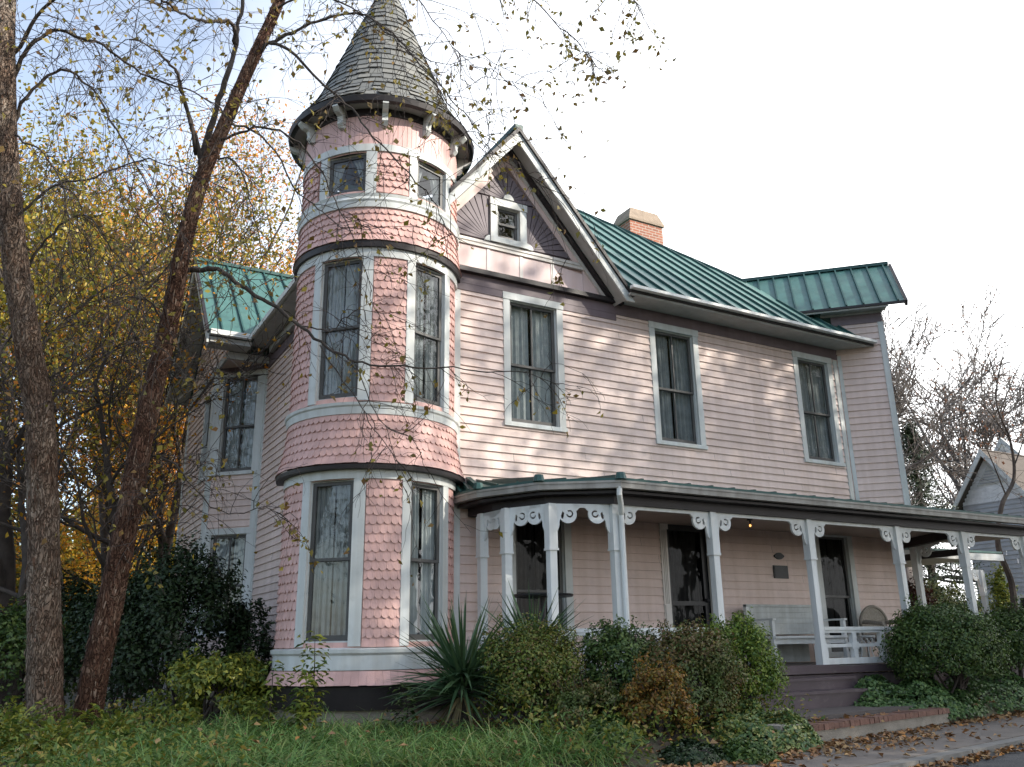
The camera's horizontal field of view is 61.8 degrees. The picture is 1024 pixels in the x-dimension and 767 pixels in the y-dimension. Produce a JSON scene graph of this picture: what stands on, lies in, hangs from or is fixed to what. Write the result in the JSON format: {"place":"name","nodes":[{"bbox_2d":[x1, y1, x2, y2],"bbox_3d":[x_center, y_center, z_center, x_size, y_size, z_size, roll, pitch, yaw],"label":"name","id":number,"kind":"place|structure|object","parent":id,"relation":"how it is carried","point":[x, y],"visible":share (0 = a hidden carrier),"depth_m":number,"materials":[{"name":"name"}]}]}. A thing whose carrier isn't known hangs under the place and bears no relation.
{"place":"outdoors","nodes":[
{"label":"outdoors","id":0,"kind":"place"},
{"bbox_2d":[0,693,825,766],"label":"weeds","id":1,"kind":"object","parent":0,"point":[18,752],"visible":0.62,"depth_m":8.21,"materials":[{"name":"green plant"}]},
{"bbox_2d":[0,665,1023,766],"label":"yard","id":2,"kind":"structure","parent":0,"point":[655,754],"depth_m":9.14,"materials":[{"name":"plant"}]},
{"bbox_2d":[0,695,63,756],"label":"fern","id":3,"kind":"object","parent":2,"relation":"on","point":[19,708],"visible":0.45,"depth_m":8.55,"materials":[{"name":"green plant"}]},
{"bbox_2d":[0,556,65,698],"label":"shrub","id":4,"kind":"object","parent":2,"relation":"on","point":[17,575],"visible":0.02,"depth_m":16.42,"materials":[{"name":"green plant"}]},
{"bbox_2d":[0,594,85,712],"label":"shrub","id":5,"kind":"object","parent":2,"relation":"on","point":[12,625],"visible":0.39,"depth_m":13.77,"materials":[{"name":"green plant"}]},
{"bbox_2d":[3,706,116,759],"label":"fern","id":6,"kind":"object","parent":2,"relation":"on","point":[48,722],"visible":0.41,"depth_m":8.14,"materials":[{"name":"green plant"}]},
{"bbox_2d":[0,110,167,550],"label":"tree","id":7,"kind":"object","parent":2,"relation":"on","point":[82,415],"visible":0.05,"depth_m":21.97,"materials":[{"name":"yellow plant"}]},
{"bbox_2d":[23,556,164,703],"bbox_3d":[-8.473,4.863,16.812,3.025,2.973,2.624,-6,-18,15],"label":"shrub","id":8,"kind":"object","parent":2,"relation":"on","point":[75,587],"visible":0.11,"depth_m":16.76,"materials":[{"name":"green plant"}]},
{"bbox_2d":[12,471,177,632],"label":"woods","id":9,"kind":"object","parent":2,"relation":"on","point":[69,547],"visible":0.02,"depth_m":37.94,"materials":[{"name":"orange plant"}]},
{"bbox_2d":[11,276,183,596],"bbox_3d":[-14.533,3.264,32.571,15.281,15.571,10.656,1,-17,-5],"label":"tree","id":10,"kind":"object","parent":2,"relation":"on","point":[91,567],"visible":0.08,"depth_m":30.86,"materials":[{"name":"orange plant"}]},
{"bbox_2d":[63,656,171,710],"bbox_3d":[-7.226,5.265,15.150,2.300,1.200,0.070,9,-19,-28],"label":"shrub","id":11,"kind":"object","parent":2,"relation":"on","point":[67,702],"visible":0.01,"depth_m":15.03,"materials":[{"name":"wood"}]},
{"bbox_2d":[11,77,225,563],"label":"tree","id":12,"kind":"object","parent":2,"relation":"on","point":[153,221],"visible":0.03,"depth_m":43.81,"materials":[{"name":"yellow plant"}]},
{"bbox_2d":[65,700,174,742],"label":"fern","id":13,"kind":"object","parent":2,"relation":"on","point":[101,720],"visible":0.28,"depth_m":9.19,"materials":[{"name":"green plant"}]},
{"bbox_2d":[69,560,170,697],"bbox_3d":[-7.912,5.449,18.915,2.737,2.960,3.178,-9,-19,24],"label":"shrub","id":14,"kind":"object","parent":2,"relation":"on","point":[164,630],"depth_m":18.64,"materials":[{"name":"green plant"}]},
{"bbox_2d":[0,226,251,713],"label":"tree","id":15,"kind":"object","parent":2,"relation":"on","point":[21,510],"visible":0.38,"depth_m":15.95,"materials":[{"name":"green plant"}]},
{"bbox_2d":[12,252,244,692],"bbox_3d":[-10.169,2.267,21.938,9.091,11.123,5.834,9,-19,-28],"label":"tree","id":16,"kind":"object","parent":2,"relation":"on","point":[108,518],"visible":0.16,"depth_m":22.18,"materials":[{"name":"yellow plant"}]},
{"bbox_2d":[62,567,207,715],"bbox_3d":[-6.228,4.122,13.739,2.095,2.418,2.208,-3,-17,8],"label":"camellia","id":17,"kind":"object","parent":2,"relation":"on","point":[77,644],"visible":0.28,"depth_m":13.30,"materials":[{"name":"green plant"}]},
{"bbox_2d":[0,50,276,606],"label":"tree","id":18,"kind":"object","parent":2,"relation":"on","point":[41,236],"visible":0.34,"depth_m":20.96,"materials":[{"name":"yellow plant"}]},
{"bbox_2d":[0,127,293,571],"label":"tree","id":19,"kind":"object","parent":2,"relation":"on","point":[110,490],"visible":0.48,"depth_m":15.99,"materials":[{"name":"yellow plant"}]},
{"bbox_2d":[0,64,299,703],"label":"tree","id":20,"kind":"object","parent":2,"relation":"on","point":[7,564],"visible":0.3,"depth_m":17.48,"materials":[{"name":"yellow plant"}]},
{"bbox_2d":[0,112,302,580],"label":"tree","id":21,"kind":"object","parent":2,"relation":"on","point":[102,532],"visible":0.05,"depth_m":29.23,"materials":[{"name":"yellow plant"}]},
{"bbox_2d":[1,103,302,687],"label":"tree","id":22,"kind":"object","parent":2,"relation":"on","point":[167,532],"visible":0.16,"depth_m":23.60,"materials":[{"name":"yellow plant"}]},
{"bbox_2d":[0,0,331,738],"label":"birch tree","id":23,"kind":"object","parent":2,"relation":"on","point":[44,670],"visible":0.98,"depth_m":9.74,"materials":[{"name":"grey plant"}]},
{"bbox_2d":[43,121,292,530],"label":"tree","id":24,"kind":"object","parent":2,"relation":"on","point":[141,228],"visible":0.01,"depth_m":45.81,"materials":[{"name":"yellow plant"}]},
{"bbox_2d":[81,530,256,721],"bbox_3d":[-5.078,3.661,12.971,2.116,2.817,2.437,-11,-20,29],"label":"camellia","id":25,"kind":"object","parent":2,"relation":"on","point":[153,606],"visible":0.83,"depth_m":12.60,"materials":[{"name":"green plant"}]},
{"bbox_2d":[39,61,312,470],"bbox_3d":[-11.808,-0.673,34.853,22.259,24.313,20.674,9,-19,-28],"label":"tree","id":26,"kind":"object","parent":2,"relation":"on","point":[290,271],"visible":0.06,"depth_m":34.61,"materials":[{"name":"yellow plant"}]},
{"bbox_2d":[138,643,268,729],"bbox_3d":[-4.028,4.075,11.499,1.545,1.138,1.545,-7,-18,18],"label":"shrub","id":27,"kind":"object","parent":2,"relation":"on","point":[201,676],"visible":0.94,"depth_m":11.30,"materials":[{"name":"green plant"}]},
{"bbox_2d":[211,597,275,715],"bbox_3d":[-4.087,4.194,13.047,1.052,1.801,0.918,-10,-19,27],"label":"camellia","id":28,"kind":"object","parent":2,"relation":"on","point":[241,633],"visible":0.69,"depth_m":13.01,"materials":[{"name":"green plant"}]},
{"bbox_2d":[238,660,291,732],"bbox_3d":[-2.833,3.722,9.916,0.648,0.986,0.752,9,-19,-28],"label":"sapling","id":29,"kind":"object","parent":2,"relation":"on","point":[255,703],"visible":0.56,"depth_m":9.82,"materials":[{"name":"green plant"}]},
{"bbox_2d":[282,630,333,733],"bbox_3d":[-2.338,3.487,9.817,0.566,1.271,0.517,9,-19,-28],"label":"sapling","id":30,"kind":"object","parent":2,"relation":"on","point":[310,713],"visible":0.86,"depth_m":9.75,"materials":[{"name":"green plant"}]},
{"bbox_2d":[39,0,690,731],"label":"birch tree","id":31,"kind":"object","parent":2,"relation":"on","point":[99,652],"visible":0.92,"depth_m":10.24,"materials":[{"name":"brown plant"}]},
{"bbox_2d":[386,685,423,731],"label":"sapling","id":32,"kind":"object","parent":2,"relation":"on","point":[412,711],"visible":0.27,"depth_m":9.97,"materials":[{"name":"green plant"}]},
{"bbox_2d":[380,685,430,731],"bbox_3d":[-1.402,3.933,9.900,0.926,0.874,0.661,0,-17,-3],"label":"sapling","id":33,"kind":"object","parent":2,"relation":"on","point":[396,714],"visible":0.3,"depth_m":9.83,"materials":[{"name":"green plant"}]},
{"bbox_2d":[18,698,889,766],"bbox_3d":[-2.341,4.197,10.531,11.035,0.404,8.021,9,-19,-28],"label":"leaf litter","id":34,"kind":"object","parent":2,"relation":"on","point":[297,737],"visible":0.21,"depth_m":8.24,"materials":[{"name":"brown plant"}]},
{"bbox_2d":[373,592,547,731],"bbox_3d":[-0.577,3.248,9.916,2.125,1.656,2.084,9,-19,-28],"label":"yucca","id":35,"kind":"object","parent":2,"relation":"on","point":[461,674],"visible":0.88,"depth_m":9.74,"materials":[{"name":"green plant"}]},
{"bbox_2d":[467,611,589,731],"bbox_3d":[0.212,3.376,9.921,1.531,1.426,1.330,9,-19,-28],"label":"azalea","id":36,"kind":"object","parent":2,"relation":"on","point":[561,660],"visible":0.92,"depth_m":9.64,"materials":[{"name":"green plant"}]},
{"bbox_2d":[477,578,607,727],"bbox_3d":[0.224,3.359,10.649,1.821,1.849,1.760,9,-19,-28],"label":"yucca","id":37,"kind":"object","parent":2,"relation":"on","point":[562,621],"visible":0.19,"depth_m":10.56,"materials":[{"name":"green plant"}]},
{"bbox_2d":[548,667,629,735],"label":"azalea","id":38,"kind":"object","parent":2,"relation":"on","point":[578,696],"visible":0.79,"depth_m":9.17,"materials":[{"name":"green plant"}]},
{"bbox_2d":[164,0,1023,727],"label":"house","id":39,"kind":"structure","parent":2,"relation":"on","point":[736,446],"depth_m":14.18,"materials":[{"name":"pink paint"}]},
{"bbox_2d":[184,538,199,634],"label":"window","id":40,"kind":"structure","parent":39,"relation":"in","point":[198,540],"depth_m":17.21,"materials":[{"name":"grey paint"}]},
{"bbox_2d":[196,390,212,484],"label":"window","id":41,"kind":"structure","parent":39,"relation":"in","point":[207,418],"depth_m":18.26,"materials":[{"name":"grey paint"}]},
{"bbox_2d":[197,527,252,636],"bbox_3d":[-5.507,3.841,16.570,1.044,2.040,0.242,-5,-18,15],"label":"window","id":42,"kind":"structure","parent":39,"relation":"in","point":[241,546],"depth_m":16.77,"materials":[{"name":"grey paint"}]},
{"bbox_2d":[210,369,263,476],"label":"window","id":43,"kind":"structure","parent":39,"relation":"in","point":[228,444],"depth_m":17.52,"materials":[{"name":"grey glass"}]},
{"bbox_2d":[304,479,353,642],"bbox_3d":[-2.399,2.357,11.410,0.681,2.150,0.126,-6,-18,16],"label":"window","id":44,"kind":"structure","parent":39,"relation":"in","point":[318,600],"depth_m":11.42,"materials":[{"name":"grey glass"}]},
{"bbox_2d":[317,258,362,400],"bbox_3d":[-2.447,-0.775,12.366,0.684,2.160,0.125,-6,-18,16],"label":"window","id":45,"kind":"structure","parent":39,"relation":"in","point":[332,299],"depth_m":12.40,"materials":[{"name":"grey glass"}]},
{"bbox_2d":[328,153,366,196],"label":"window","id":46,"kind":"structure","parent":39,"relation":"in","point":[360,163],"depth_m":13.14,"materials":[{"name":"grey glass"}]},
{"bbox_2d":[409,482,440,641],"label":"window","id":47,"kind":"structure","parent":39,"relation":"in","point":[430,546],"depth_m":11.80,"materials":[{"name":"grey glass"}]},
{"bbox_2d":[413,264,442,407],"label":"window","id":48,"kind":"structure","parent":39,"relation":"in","point":[433,306],"depth_m":12.75,"materials":[{"name":"grey glass"}]},
{"bbox_2d":[417,161,443,209],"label":"window","id":49,"kind":"structure","parent":39,"relation":"in","point":[433,183],"depth_m":13.54,"materials":[{"name":"grey paint"}]},
{"bbox_2d":[488,196,528,249],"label":"window","id":50,"kind":"structure","parent":39,"relation":"in","point":[517,217],"depth_m":14.67,"materials":[{"name":"grey paint"}]},
{"bbox_2d":[503,291,567,432],"bbox_3d":[0.330,-0.337,14.216,1.184,2.287,0.242,9,-19,-28],"label":"window","id":51,"kind":"structure","parent":39,"relation":"in","point":[546,334],"depth_m":14.28,"materials":[{"name":"grey glass"}]},
{"bbox_2d":[512,514,574,654],"bbox_3d":[0.407,3.108,13.177,1.174,2.360,0.242,9,-19,-28],"label":"window","id":52,"kind":"structure","parent":39,"relation":"in","point":[529,556],"depth_m":13.25,"materials":[{"name":"black glass"}]},
{"bbox_2d":[514,593,572,623],"bbox_3d":[0.442,3.464,11.863,0.860,1.050,0.860,9,-19,-28],"label":"bistro table","id":53,"kind":"object","parent":39,"relation":"on","point":[542,597],"visible":0.47,"depth_m":11.89,"materials":[{"name":"black metal"}]},
{"bbox_2d":[648,321,707,449],"bbox_3d":[2.971,0.054,15.650,1.168,2.297,0.240,9,-19,-28],"label":"window","id":54,"kind":"structure","parent":39,"relation":"in","point":[686,390],"depth_m":15.71,"materials":[{"name":"grey glass"}]},
{"bbox_2d":[658,523,713,636],"bbox_3d":[3.020,3.426,14.545,1.340,2.570,0.170,9,-19,-28],"label":"door","id":55,"kind":"structure","parent":39,"relation":"in","point":[682,547],"depth_m":14.62,"materials":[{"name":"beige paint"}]},
{"bbox_2d":[743,604,849,664],"bbox_3d":[4.892,4.285,14.664,1.780,0.980,0.660,9,-19,-28],"label":"bench","id":56,"kind":"object","parent":39,"relation":"on","point":[794,619],"visible":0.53,"depth_m":14.84,"materials":[{"name":"white paint"}]},
{"bbox_2d":[791,350,845,466],"bbox_3d":[6.146,0.530,17.375,1.138,2.297,0.241,9,-19,-28],"label":"window","id":57,"kind":"structure","parent":39,"relation":"in","point":[826,434],"depth_m":17.45,"materials":[{"name":"grey glass"}]},
{"bbox_2d":[814,535,867,656],"bbox_3d":[6.162,3.970,16.302,1.084,2.360,0.242,9,-19,-28],"label":"window","id":58,"kind":"structure","parent":39,"relation":"in","point":[838,587],"depth_m":16.37,"materials":[{"name":"black glass"}]},
{"bbox_2d":[859,605,895,656],"bbox_3d":[6.840,4.547,15.633,0.790,0.987,0.564,9,-19,-28],"label":"wicker chair","id":59,"kind":"object","parent":39,"relation":"on","point":[871,615],"visible":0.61,"depth_m":15.82,"materials":[{"name":"beige wicker"}]},
{"bbox_2d":[574,714,648,747],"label":"ground cover plant","id":60,"kind":"object","parent":2,"relation":"on","point":[599,730],"visible":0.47,"depth_m":8.63,"materials":[{"name":"green plant"}]},
{"bbox_2d":[575,614,659,718],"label":"azalea","id":61,"kind":"object","parent":2,"relation":"on","point":[611,645],"visible":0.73,"depth_m":10.03,"materials":[{"name":"green plant"}]},
{"bbox_2d":[618,651,699,737],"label":"azalea","id":62,"kind":"object","parent":2,"relation":"on","point":[667,681],"visible":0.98,"depth_m":9.05,"materials":[{"name":"orange plant"}]},
{"bbox_2d":[658,738,727,766],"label":"ground cover plant","id":63,"kind":"object","parent":2,"relation":"on","point":[690,750],"visible":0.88,"depth_m":8.34,"materials":[{"name":"green plant"}]},
{"bbox_2d":[631,615,760,731],"bbox_3d":[2.085,3.420,10.038,1.568,1.348,1.447,9,-19,-28],"label":"azalea","id":64,"kind":"object","parent":2,"relation":"on","point":[689,648],"visible":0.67,"depth_m":9.79,"materials":[{"name":"green plant"}]},
{"bbox_2d":[693,606,789,706],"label":"box bush","id":65,"kind":"object","parent":2,"relation":"on","point":[751,640],"visible":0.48,"depth_m":10.39,"materials":[{"name":"green plant"}]},
{"bbox_2d":[722,737,781,764],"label":"ground cover plant","id":66,"kind":"object","parent":2,"relation":"on","point":[736,748],"visible":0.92,"depth_m":8.43,"materials":[{"name":"green plant"}]},
{"bbox_2d":[706,698,824,752],"bbox_3d":[2.783,3.911,9.766,1.733,0.581,1.378,9,-19,-28],"label":"ivy mound","id":67,"kind":"object","parent":2,"relation":"on","point":[756,728],"visible":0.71,"depth_m":9.41,"materials":[{"name":"green plant"}]},
{"bbox_2d":[852,674,988,720],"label":"ivy bank","id":68,"kind":"structure","parent":2,"relation":"on","point":[885,691],"depth_m":12.30,"materials":[{"name":"green plant"}]},
{"bbox_2d":[907,570,938,649],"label":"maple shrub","id":69,"kind":"object","parent":2,"relation":"on","point":[911,590],"visible":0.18,"depth_m":20.07,"materials":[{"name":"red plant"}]},
{"bbox_2d":[873,592,1016,703],"bbox_3d":[6.652,4.113,13.192,2.362,1.722,1.691,9,-19,-28],"label":"yew bush","id":70,"kind":"object","parent":2,"relation":"on","point":[966,637],"visible":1,"depth_m":12.81,"materials":[{"name":"green plant"}]},
{"bbox_2d":[900,419,992,640],"bbox_3d":[14.862,5.541,30.441,4.659,8.827,4.648,9,-19,-28],"label":"conifer","id":71,"kind":"object","parent":2,"relation":"on","point":[930,569],"visible":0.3,"depth_m":30.63,"materials":[{"name":"green plant"}]},
{"bbox_2d":[881,287,1015,597],"bbox_3d":[11.421,2.312,27.125,6.356,13.470,7.287,9,-19,-28],"label":"tree","id":72,"kind":"object","parent":2,"relation":"on","point":[900,391],"visible":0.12,"depth_m":26.07,"materials":[{"name":"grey plant"}]},
{"bbox_2d":[912,575,988,617],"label":"holly","id":73,"kind":"object","parent":2,"relation":"on","point":[939,590],"visible":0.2,"depth_m":21.27,"materials":[{"name":"green plant"}]},
{"bbox_2d":[886,271,1023,508],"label":"tree","id":74,"kind":"object","parent":2,"relation":"on","point":[1018,415],"visible":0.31,"depth_m":40.82,"materials":[{"name":"grey plant"}]},
{"bbox_2d":[886,313,1023,591],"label":"tree","id":75,"kind":"object","parent":2,"relation":"on","point":[937,389],"visible":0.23,"depth_m":37.48,"materials":[{"name":"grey plant"}]},
{"bbox_2d":[911,668,1023,713],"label":"ivy bank","id":76,"kind":"structure","parent":2,"relation":"on","point":[1013,680],"depth_m":13.45,"materials":[{"name":"green plant"}]},
{"bbox_2d":[946,339,1023,610],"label":"tree","id":77,"kind":"object","parent":2,"relation":"on","point":[1010,580],"visible":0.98,"depth_m":22.02,"materials":[{"name":"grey plant"}]},
{"bbox_2d":[952,438,1023,633],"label":"neighbour house","id":78,"kind":"structure","parent":2,"relation":"on","point":[977,495],"depth_m":31.43,"materials":[{"name":"grey wood"}]},
{"bbox_2d":[1017,595,1023,609],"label":"window","id":79,"kind":"structure","parent":78,"relation":"in","point":[1022,597],"depth_m":29.99,"materials":[{"name":"grey paint"}]},
{"bbox_2d":[979,562,1018,665],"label":"ivy column","id":80,"kind":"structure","parent":2,"relation":"on","point":[1000,594],"depth_m":21.08,"materials":[{"name":"green plant"}]},
{"bbox_2d":[978,594,1023,696],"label":"yew bush","id":81,"kind":"object","parent":2,"relation":"on","point":[1011,621],"visible":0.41,"depth_m":14.41,"materials":[{"name":"green plant"}]},
{"bbox_2d":[0,0,1023,599],"label":"sky","id":82,"kind":"structure","parent":0,"point":[798,135],"materials":[{"name":"white"}]},
{"bbox_2d":[775,706,912,721],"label":"path","id":83,"kind":"structure","parent":0,"point":[834,712],"depth_m":11.32,"materials":[{"name":"brick"}]},
{"bbox_2d":[857,635,874,656],"bbox_3d":[6.216,4.639,14.961,0.320,0.444,0.321,9,-19,-28],"label":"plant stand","id":84,"kind":"object","parent":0,"point":[868,641],"visible":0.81,"depth_m":14.91,"materials":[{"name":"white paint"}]},
{"bbox_2d":[725,715,1023,766],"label":"sidewalk","id":85,"kind":"structure","parent":0,"point":[861,758],"depth_m":9.56,"materials":[{"name":"grey concrete"}]},
{"bbox_2d":[391,694,1023,766],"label":"leaf litter","id":86,"kind":"object","parent":85,"relation":"on","point":[973,758],"visible":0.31,"depth_m":9.44,"materials":[{"name":"brown plant"}]},
{"bbox_2d":[928,747,1023,766],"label":"road","id":87,"kind":"structure","parent":0,"point":[1013,759],"depth_m":8.82,"materials":[{"name":"grey asphalt"}]},
{"bbox_3d":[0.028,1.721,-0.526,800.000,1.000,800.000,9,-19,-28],"label":"ground","id":88,"kind":"structure","parent":0,"visible":0},
{"bbox_2d":[13,701,648,766],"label":"lily grass","id":89,"kind":"structure","parent":88,"relation":"on","point":[322,746],"depth_m":7.95,"materials":[{"name":"green plant"}]},
{"bbox_2d":[768,707,949,745],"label":"wall","id":90,"kind":"structure","parent":88,"relation":"on","point":[913,719],"depth_m":10.66,"materials":[{"name":"brick"}]},
{"bbox_2d":[863,736,1023,766],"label":"kerb","id":91,"kind":"structure","parent":88,"relation":"on","point":[948,755],"depth_m":9.01,"materials":[{"name":"concrete"}]}
]}

